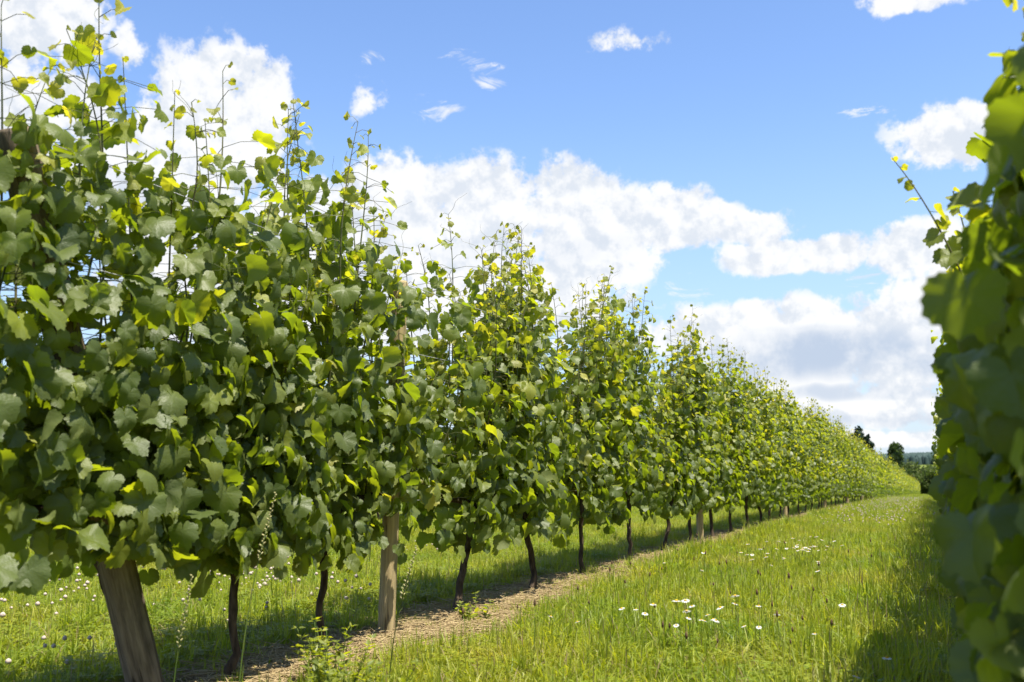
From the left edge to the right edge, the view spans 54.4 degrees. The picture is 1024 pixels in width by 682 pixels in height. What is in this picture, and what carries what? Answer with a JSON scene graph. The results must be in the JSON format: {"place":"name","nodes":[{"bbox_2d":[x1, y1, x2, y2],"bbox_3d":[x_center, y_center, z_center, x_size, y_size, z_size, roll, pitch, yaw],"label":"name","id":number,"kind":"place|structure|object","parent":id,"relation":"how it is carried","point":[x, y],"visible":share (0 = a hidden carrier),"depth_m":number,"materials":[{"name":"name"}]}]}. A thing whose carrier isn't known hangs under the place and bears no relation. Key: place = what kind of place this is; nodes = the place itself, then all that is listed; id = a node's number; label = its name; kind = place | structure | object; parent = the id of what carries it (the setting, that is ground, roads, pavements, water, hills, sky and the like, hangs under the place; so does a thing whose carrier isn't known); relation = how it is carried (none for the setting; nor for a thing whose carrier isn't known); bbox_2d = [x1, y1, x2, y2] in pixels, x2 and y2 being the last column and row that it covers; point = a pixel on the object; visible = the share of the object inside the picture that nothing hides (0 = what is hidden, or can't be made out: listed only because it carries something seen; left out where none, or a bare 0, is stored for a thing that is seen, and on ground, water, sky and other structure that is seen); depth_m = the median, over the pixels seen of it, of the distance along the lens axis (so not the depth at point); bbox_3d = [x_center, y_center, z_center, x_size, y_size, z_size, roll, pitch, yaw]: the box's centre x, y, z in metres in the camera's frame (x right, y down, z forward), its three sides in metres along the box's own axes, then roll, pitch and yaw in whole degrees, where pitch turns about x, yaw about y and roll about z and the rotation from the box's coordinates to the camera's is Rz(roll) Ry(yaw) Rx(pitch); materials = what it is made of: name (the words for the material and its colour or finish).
{"place":"outdoors","nodes":[
{"label":"outdoors","id":0,"kind":"place"},
{"bbox_2d":[0,465,962,681],"bbox_3d":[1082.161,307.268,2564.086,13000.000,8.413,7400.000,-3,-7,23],"label":"ground","id":1,"kind":"structure","parent":0,"point":[163,624],"depth_m":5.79,"materials":[{"name":"green plant"}]},
{"bbox_2d":[0,313,27,374],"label":"grapevine","id":2,"kind":"object","parent":1,"relation":"on","point":[5,367],"visible":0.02,"depth_m":10.06,"materials":[{"name":"green plant"}]},
{"bbox_2d":[0,126,163,681],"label":"end post","id":3,"kind":"object","parent":1,"relation":"on","point":[130,624],"visible":0.34,"depth_m":3.39,"materials":[{"name":"brown wood"}]},
{"bbox_2d":[0,0,316,596],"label":"grapevine","id":4,"kind":"object","parent":1,"relation":"on","point":[114,412],"visible":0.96,"depth_m":3.29,"materials":[{"name":"green plant"}]},
{"bbox_2d":[173,574,192,681],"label":"grass stalk","id":5,"kind":"object","parent":1,"relation":"on","point":[182,629],"depth_m":3.20,"materials":[{"name":"green plant"}]},
{"bbox_2d":[19,56,372,679],"bbox_3d":[-1.177,0.244,3.914,0.685,2.417,1.680,-3,-7,23],"label":"grapevine","id":6,"kind":"object","parent":1,"relation":"on","point":[238,564],"visible":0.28,"depth_m":3.83,"materials":[{"name":"green plant"}]},
{"bbox_2d":[239,492,276,681],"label":"grass stalk","id":7,"kind":"object","parent":1,"relation":"on","point":[260,552],"depth_m":3.38,"materials":[{"name":"green plant"}]},
{"bbox_2d":[291,616,356,681],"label":"leafy weed","id":8,"kind":"object","parent":1,"relation":"on","point":[322,648],"visible":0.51,"depth_m":3.85,"materials":[{"name":"green plant"}]},
{"bbox_2d":[198,98,456,643],"bbox_3d":[-0.841,0.209,4.742,0.835,2.706,1.765,-3,-7,23],"label":"grapevine","id":9,"kind":"object","parent":1,"relation":"on","point":[322,295],"visible":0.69,"depth_m":4.59,"materials":[{"name":"green plant"}]},
{"bbox_2d":[299,633,376,681],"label":"leafy weed","id":10,"kind":"object","parent":1,"relation":"on","point":[317,671],"visible":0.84,"depth_m":3.48,"materials":[{"name":"green plant"}]},
{"bbox_2d":[312,659,417,681],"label":"leafy weed","id":11,"kind":"object","parent":1,"relation":"on","point":[370,677],"visible":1,"depth_m":3.33,"materials":[{"name":"green plant"}]},
{"bbox_2d":[378,280,407,633],"bbox_3d":[-0.619,0.696,5.156,0.087,2.050,0.084,-2,-9,23],"label":"vineyard post","id":12,"kind":"object","parent":1,"relation":"on","point":[387,591],"visible":0.3,"depth_m":5.06,"materials":[{"name":"brown wood"}]},
{"bbox_2d":[67,261,708,421],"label":"trellis wire","id":13,"kind":"object","parent":12,"relation":"attached to","point":[284,319],"visible":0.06,"depth_m":3.66,"materials":[{"name":"grey metal"}]},
{"bbox_2d":[52,144,861,455],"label":"trellis wire","id":14,"kind":"object","parent":12,"relation":"attached to","point":[274,232],"visible":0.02,"depth_m":4.13,"materials":[{"name":"grey metal"}]},
{"bbox_2d":[389,547,416,678],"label":"grass stalk","id":15,"kind":"object","parent":1,"relation":"on","point":[403,593],"depth_m":3.64,"materials":[{"name":"green plant"}]},
{"bbox_2d":[462,607,468,657],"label":"plantain stalk","id":16,"kind":"object","parent":1,"relation":"on","point":[465,627],"visible":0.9,"depth_m":4.19,"materials":[{"name":"green plant"}]},
{"bbox_2d":[0,496,934,664],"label":"clover flowers","id":17,"kind":"object","parent":1,"relation":"on","point":[43,637],"visible":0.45,"depth_m":6.34,"materials":[{"name":"white plant"}]},
{"bbox_2d":[454,591,492,619],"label":"leafy weed","id":18,"kind":"object","parent":1,"relation":"on","point":[470,614],"visible":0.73,"depth_m":5.47,"materials":[{"name":"green plant"}]},
{"bbox_2d":[380,193,573,609],"bbox_3d":[-0.239,0.433,6.133,0.764,2.620,1.906,-3,-7,23],"label":"grapevine","id":19,"kind":"object","parent":1,"relation":"on","point":[470,470],"visible":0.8,"depth_m":5.97,"materials":[{"name":"green plant"}]},
{"bbox_2d":[39,501,957,681],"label":"straw litter","id":20,"kind":"object","parent":1,"relation":"on","point":[446,616],"visible":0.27,"depth_m":5.12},
{"bbox_2d":[454,222,606,587],"bbox_3d":[0.105,0.484,6.931,0.858,2.720,1.572,-3,-7,23],"label":"grapevine","id":21,"kind":"object","parent":1,"relation":"on","point":[562,466],"visible":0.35,"depth_m":6.96,"materials":[{"name":"green plant"}]},
{"bbox_2d":[534,599,535,639],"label":"plantain stalk","id":22,"kind":"object","parent":1,"relation":"on","point":[534,618],"visible":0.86,"depth_m":4.11,"materials":[{"name":"green plant"}]},
{"bbox_2d":[536,265,639,572],"bbox_3d":[0.582,0.653,8.061,0.680,2.694,1.676,-3,-7,23],"label":"grapevine","id":23,"kind":"object","parent":1,"relation":"on","point":[607,427],"visible":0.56,"depth_m":8.08,"materials":[{"name":"green plant"}]},
{"bbox_2d":[584,274,674,559],"bbox_3d":[1.004,0.742,9.261,0.725,2.840,1.685,-3,-7,23],"label":"grapevine","id":24,"kind":"object","parent":1,"relation":"on","point":[644,464],"visible":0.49,"depth_m":9.21,"materials":[{"name":"green plant"}]},
{"bbox_2d":[649,603,655,637],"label":"daisy","id":25,"kind":"object","parent":1,"relation":"on","point":[652,620],"visible":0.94,"depth_m":4.45,"materials":[{"name":"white plant"}]},
{"bbox_2d":[631,341,702,549],"bbox_3d":[1.594,1.148,10.430,0.685,2.352,1.770,-3,-7,23],"label":"grapevine","id":26,"kind":"object","parent":1,"relation":"on","point":[682,471],"visible":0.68,"depth_m":10.47,"materials":[{"name":"green plant"}]},
{"bbox_2d":[673,599,682,658],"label":"daisy","id":27,"kind":"object","parent":1,"relation":"on","point":[676,600],"visible":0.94,"depth_m":4.34,"materials":[{"name":"white plant"}]},
{"bbox_2d":[650,304,721,540],"bbox_3d":[2.021,1.010,11.541,0.825,2.916,1.707,-3,-7,23],"label":"grapevine","id":28,"kind":"object","parent":1,"relation":"on","point":[701,372],"visible":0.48,"depth_m":11.30,"materials":[{"name":"green plant"}]},
{"bbox_2d":[681,599,690,639],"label":"daisy","id":29,"kind":"object","parent":1,"relation":"on","point":[685,600],"visible":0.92,"depth_m":4.55,"materials":[{"name":"white plant"}]},
{"bbox_2d":[685,632,709,680],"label":"plantain stalk","id":30,"kind":"object","parent":1,"relation":"on","point":[686,636],"visible":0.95,"depth_m":3.85,"materials":[{"name":"green plant"}]},
{"bbox_2d":[696,504,703,539],"bbox_3d":[2.241,1.604,11.945,0.085,2.050,0.087,-5,-9,38],"label":"vineyard post","id":31,"kind":"object","parent":1,"relation":"on","point":[699,524],"visible":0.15,"depth_m":11.84,"materials":[{"name":"brown wood"}]},
{"bbox_2d":[690,336,740,536],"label":"grapevine","id":32,"kind":"object","parent":1,"relation":"on","point":[726,466],"visible":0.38,"depth_m":12.48,"materials":[{"name":"green plant"}]},
{"bbox_2d":[709,338,758,531],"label":"grapevine","id":33,"kind":"object","parent":1,"relation":"on","point":[736,436],"visible":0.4,"depth_m":13.56,"materials":[{"name":"green plant"}]},
{"bbox_2d":[731,595,738,651],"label":"daisy","id":34,"kind":"object","parent":1,"relation":"on","point":[735,617],"visible":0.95,"depth_m":4.33,"materials":[{"name":"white plant"}]},
{"bbox_2d":[722,346,767,527],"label":"grapevine","id":35,"kind":"object","parent":1,"relation":"on","point":[757,484],"visible":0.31,"depth_m":14.63,"materials":[{"name":"green plant"}]},
{"bbox_2d":[743,363,783,524],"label":"grapevine","id":36,"kind":"object","parent":1,"relation":"on","point":[766,502],"visible":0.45,"depth_m":15.83,"materials":[{"name":"green plant"}]},
{"bbox_2d":[756,588,771,647],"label":"plantain stalk","id":37,"kind":"object","parent":1,"relation":"on","point":[763,612],"visible":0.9,"depth_m":4.40,"materials":[{"name":"green plant"}]},
{"bbox_2d":[753,371,787,521],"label":"grapevine","id":38,"kind":"object","parent":1,"relation":"on","point":[782,492],"visible":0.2,"depth_m":17.14,"materials":[{"name":"green plant"}]},
{"bbox_2d":[776,610,784,665],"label":"plantain stalk","id":39,"kind":"object","parent":1,"relation":"on","point":[779,630],"visible":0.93,"depth_m":3.86,"materials":[{"name":"green plant"}]},
{"bbox_2d":[763,378,800,518],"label":"grapevine","id":40,"kind":"object","parent":1,"relation":"on","point":[790,476],"visible":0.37,"depth_m":18.25,"materials":[{"name":"green plant"}]},
{"bbox_2d":[782,494,786,516],"bbox_3d":[5.120,2.544,18.752,0.085,2.050,0.087,5,-8,-36],"label":"vineyard post","id":41,"kind":"object","parent":1,"relation":"on","point":[785,510],"visible":0.09,"depth_m":18.64,"materials":[{"name":"brown wood"}]},
{"bbox_2d":[788,572,790,638],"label":"plantain stalk","id":42,"kind":"object","parent":1,"relation":"on","point":[789,592],"visible":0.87,"depth_m":4.84,"materials":[{"name":"green plant"}]},
{"bbox_2d":[782,391,805,517],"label":"grapevine","id":43,"kind":"object","parent":1,"relation":"on","point":[797,480],"visible":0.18,"depth_m":19.36,"materials":[{"name":"green plant"}]},
{"bbox_2d":[785,401,811,514],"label":"grapevine","id":44,"kind":"object","parent":1,"relation":"on","point":[806,479],"visible":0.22,"depth_m":20.27,"materials":[{"name":"green plant"}]},
{"bbox_2d":[799,406,819,512],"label":"grapevine","id":45,"kind":"object","parent":1,"relation":"on","point":[812,451],"visible":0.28,"depth_m":21.57,"materials":[{"name":"green plant"}]},
{"bbox_2d":[796,397,827,510],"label":"grapevine","id":46,"kind":"object","parent":1,"relation":"on","point":[819,473],"visible":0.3,"depth_m":22.83,"materials":[{"name":"green plant"}]},
{"bbox_2d":[807,405,832,508],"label":"grapevine","id":47,"kind":"object","parent":1,"relation":"on","point":[826,480],"visible":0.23,"depth_m":23.91,"materials":[{"name":"green plant"}]},
{"bbox_2d":[813,408,835,508],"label":"grapevine","id":48,"kind":"object","parent":1,"relation":"on","point":[830,477],"visible":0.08,"depth_m":25.11,"materials":[{"name":"green plant"}]},
{"bbox_2d":[819,414,842,506],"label":"grapevine","id":49,"kind":"object","parent":1,"relation":"on","point":[838,481],"visible":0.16,"depth_m":26.98,"materials":[{"name":"green plant"}]},
{"bbox_2d":[823,405,839,507],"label":"grapevine","id":50,"kind":"object","parent":1,"relation":"on","point":[833,475],"visible":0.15,"depth_m":26.19,"materials":[{"name":"green plant"}]},
{"bbox_2d":[830,619,832,647],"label":"plantain stalk","id":51,"kind":"object","parent":1,"relation":"on","point":[831,622],"visible":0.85,"depth_m":3.91,"materials":[{"name":"green plant"}]},
{"bbox_2d":[830,415,847,504],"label":"grapevine","id":52,"kind":"object","parent":1,"relation":"on","point":[845,466],"visible":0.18,"depth_m":28.39,"materials":[{"name":"green plant"}]},
{"bbox_2d":[831,415,849,504],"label":"grapevine","id":53,"kind":"object","parent":1,"relation":"on","point":[844,474],"visible":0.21,"depth_m":29.47,"materials":[{"name":"green plant"}]},
{"bbox_2d":[838,604,845,630],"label":"daisy","id":54,"kind":"object","parent":1,"relation":"on","point":[841,605],"visible":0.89,"depth_m":4.47,"materials":[{"name":"white plant"}]},
{"bbox_2d":[837,431,853,504],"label":"grapevine","id":55,"kind":"object","parent":1,"relation":"on","point":[850,471],"visible":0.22,"depth_m":30.68,"materials":[{"name":"green plant"}]},
{"bbox_2d":[836,420,858,495],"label":"grapevine","id":56,"kind":"object","parent":1,"relation":"on","point":[856,462],"visible":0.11,"depth_m":32.90,"materials":[{"name":"green plant"}]},
{"bbox_2d":[840,432,856,502],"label":"grapevine","id":57,"kind":"object","parent":1,"relation":"on","point":[853,465],"visible":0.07,"depth_m":31.69,"materials":[{"name":"green plant"}]},
{"bbox_2d":[844,425,863,501],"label":"grapevine","id":58,"kind":"object","parent":1,"relation":"on","point":[861,481],"visible":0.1,"depth_m":35.03,"materials":[{"name":"green plant"}]},
{"bbox_2d":[849,434,861,500],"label":"grapevine","id":59,"kind":"object","parent":1,"relation":"on","point":[858,492],"visible":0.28,"depth_m":33.90,"materials":[{"name":"green plant"}]},
{"bbox_2d":[850,438,866,498],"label":"grapevine","id":60,"kind":"object","parent":1,"relation":"on","point":[863,477],"visible":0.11,"depth_m":36.17,"materials":[{"name":"green plant"}]},
{"bbox_2d":[854,434,867,499],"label":"grapevine","id":61,"kind":"object","parent":1,"relation":"on","point":[864,465],"visible":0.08,"depth_m":37.38,"materials":[{"name":"green plant"}]},
{"bbox_2d":[854,435,868,494],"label":"grapevine","id":62,"kind":"object","parent":1,"relation":"on","point":[865,455],"visible":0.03,"depth_m":38.70,"materials":[{"name":"green plant"}]},
{"bbox_2d":[850,425,874,451],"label":"conifer tree","id":63,"kind":"object","parent":1,"relation":"on","point":[859,430],"visible":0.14,"depth_m":139.92,"materials":[{"name":"green plant"}]},
{"bbox_2d":[858,440,871,497],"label":"grapevine","id":64,"kind":"object","parent":1,"relation":"on","point":[869,477],"visible":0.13,"depth_m":40.83,"materials":[{"name":"green plant"}]},
{"bbox_2d":[861,440,870,495],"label":"grapevine","id":65,"kind":"object","parent":1,"relation":"on","point":[868,487],"visible":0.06,"depth_m":39.80,"materials":[{"name":"green plant"}]},
{"bbox_2d":[865,441,874,497],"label":"grapevine","id":66,"kind":"object","parent":1,"relation":"on","point":[871,469],"visible":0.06,"depth_m":41.99,"materials":[{"name":"green plant"}]},
{"bbox_2d":[865,447,876,498],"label":"grapevine","id":67,"kind":"object","parent":1,"relation":"on","point":[872,488],"visible":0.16,"depth_m":44.27,"materials":[{"name":"green plant"}]},
{"bbox_2d":[867,454,876,498],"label":"grapevine","id":68,"kind":"object","parent":1,"relation":"on","point":[873,478],"visible":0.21,"depth_m":43.22,"materials":[{"name":"green plant"}]},
{"bbox_2d":[867,448,880,497],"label":"grapevine","id":69,"kind":"object","parent":1,"relation":"on","point":[877,478],"visible":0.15,"depth_m":46.52,"materials":[{"name":"green plant"}]},
{"bbox_2d":[868,445,881,497],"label":"grapevine","id":70,"kind":"object","parent":1,"relation":"on","point":[875,481],"visible":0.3,"depth_m":45.30,"materials":[{"name":"green plant"}]},
{"bbox_2d":[869,450,882,495],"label":"grapevine","id":71,"kind":"object","parent":1,"relation":"on","point":[877,471],"visible":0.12,"depth_m":47.57,"materials":[{"name":"green plant"}]},
{"bbox_2d":[874,450,884,496],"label":"grapevine","id":72,"kind":"object","parent":1,"relation":"on","point":[880,485],"visible":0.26,"depth_m":48.60,"materials":[{"name":"green plant"}]},
{"bbox_2d":[875,453,886,497],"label":"grapevine","id":73,"kind":"object","parent":1,"relation":"on","point":[882,476],"visible":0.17,"depth_m":49.88,"materials":[{"name":"green plant"}]},
{"bbox_2d":[874,448,887,496],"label":"grapevine","id":74,"kind":"object","parent":1,"relation":"on","point":[885,478],"visible":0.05,"depth_m":51.66,"materials":[{"name":"green plant"}]},
{"bbox_2d":[877,448,885,496],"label":"grapevine","id":75,"kind":"object","parent":1,"relation":"on","point":[882,470],"visible":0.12,"depth_m":51.20,"materials":[{"name":"green plant"}]},
{"bbox_2d":[882,455,887,496],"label":"grapevine","id":76,"kind":"object","parent":1,"relation":"on","point":[886,493],"visible":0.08,"depth_m":53.31,"materials":[{"name":"green plant"}]},
{"bbox_2d":[882,656,890,668],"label":"daisy","id":77,"kind":"object","parent":1,"relation":"on","point":[886,658],"visible":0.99,"depth_m":3.24,"materials":[{"name":"white plant"}]},
{"bbox_2d":[885,460,892,494],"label":"grapevine","id":78,"kind":"object","parent":1,"relation":"on","point":[891,490],"visible":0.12,"depth_m":60.01,"materials":[{"name":"green plant"}]},
{"bbox_2d":[887,467,891,496],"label":"grapevine","id":79,"kind":"object","parent":1,"relation":"on","point":[889,482],"visible":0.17,"depth_m":57.55,"materials":[{"name":"green plant"}]},
{"bbox_2d":[886,458,893,491],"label":"grapevine","id":80,"kind":"object","parent":1,"relation":"on","point":[890,474],"visible":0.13,"depth_m":61.34,"materials":[{"name":"green plant"}]},
{"bbox_2d":[889,456,896,495],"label":"grapevine","id":81,"kind":"object","parent":1,"relation":"on","point":[893,481],"visible":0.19,"depth_m":65.84,"materials":[{"name":"green plant"}]},
{"bbox_2d":[886,441,904,467],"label":"round tree","id":82,"kind":"object","parent":1,"relation":"on","point":[895,452],"visible":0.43,"depth_m":295.98,"materials":[{"name":"green plant"}]},
{"bbox_2d":[894,465,898,494],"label":"grapevine","id":83,"kind":"object","parent":1,"relation":"on","point":[897,481],"visible":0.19,"depth_m":70.44,"materials":[{"name":"green plant"}]},
{"bbox_2d":[879,451,933,464],"bbox_3d":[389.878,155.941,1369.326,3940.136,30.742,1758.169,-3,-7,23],"label":"distant woods","id":84,"kind":"object","parent":1,"relation":"on","point":[923,458],"visible":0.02,"depth_m":1398.80,"materials":[{"name":"teal plant"}]},
{"bbox_2d":[900,459,935,474],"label":"bush","id":85,"kind":"object","parent":1,"relation":"on","point":[914,467],"visible":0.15,"depth_m":274.92,"materials":[{"name":"green plant"}]},
{"bbox_2d":[906,468,930,493],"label":"bush","id":86,"kind":"object","parent":1,"relation":"on","point":[923,482],"visible":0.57,"depth_m":206.16,"materials":[{"name":"green plant"}]},
{"bbox_2d":[915,466,934,493],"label":"bush","id":87,"kind":"object","parent":1,"relation":"on","point":[928,467],"visible":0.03,"depth_m":215.78,"materials":[{"name":"green plant"}]},
{"bbox_2d":[923,468,935,483],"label":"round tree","id":88,"kind":"object","parent":1,"relation":"on","point":[929,474],"visible":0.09,"depth_m":205.77,"materials":[{"name":"green plant"}]},
{"bbox_2d":[931,382,942,435],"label":"grapevine","id":89,"kind":"object","parent":1,"relation":"on","point":[933,413],"visible":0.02,"depth_m":14.26,"materials":[{"name":"green plant"}]},
{"bbox_2d":[931,330,944,458],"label":"grapevine","id":90,"kind":"object","parent":1,"relation":"on","point":[936,418],"depth_m":9.12,"materials":[{"name":"green plant"}]},
{"bbox_2d":[933,269,954,524],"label":"grapevine","id":91,"kind":"object","parent":1,"relation":"on","point":[940,462],"depth_m":3.77,"materials":[{"name":"green plant"}]},
{"bbox_2d":[891,37,1023,633],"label":"grapevine","id":92,"kind":"object","parent":1,"relation":"on","point":[951,255],"visible":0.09,"depth_m":2.92,"materials":[{"name":"green plant"}]},
{"bbox_2d":[919,0,1023,681],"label":"grapevine","id":93,"kind":"object","parent":1,"relation":"on","point":[974,313],"visible":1,"depth_m":1.44,"materials":[{"name":"green plant"}]},
{"bbox_2d":[0,0,1023,453],"label":"sky","id":94,"kind":"structure","parent":0,"point":[731,160],"materials":[{"name":"blue"}]}
]}

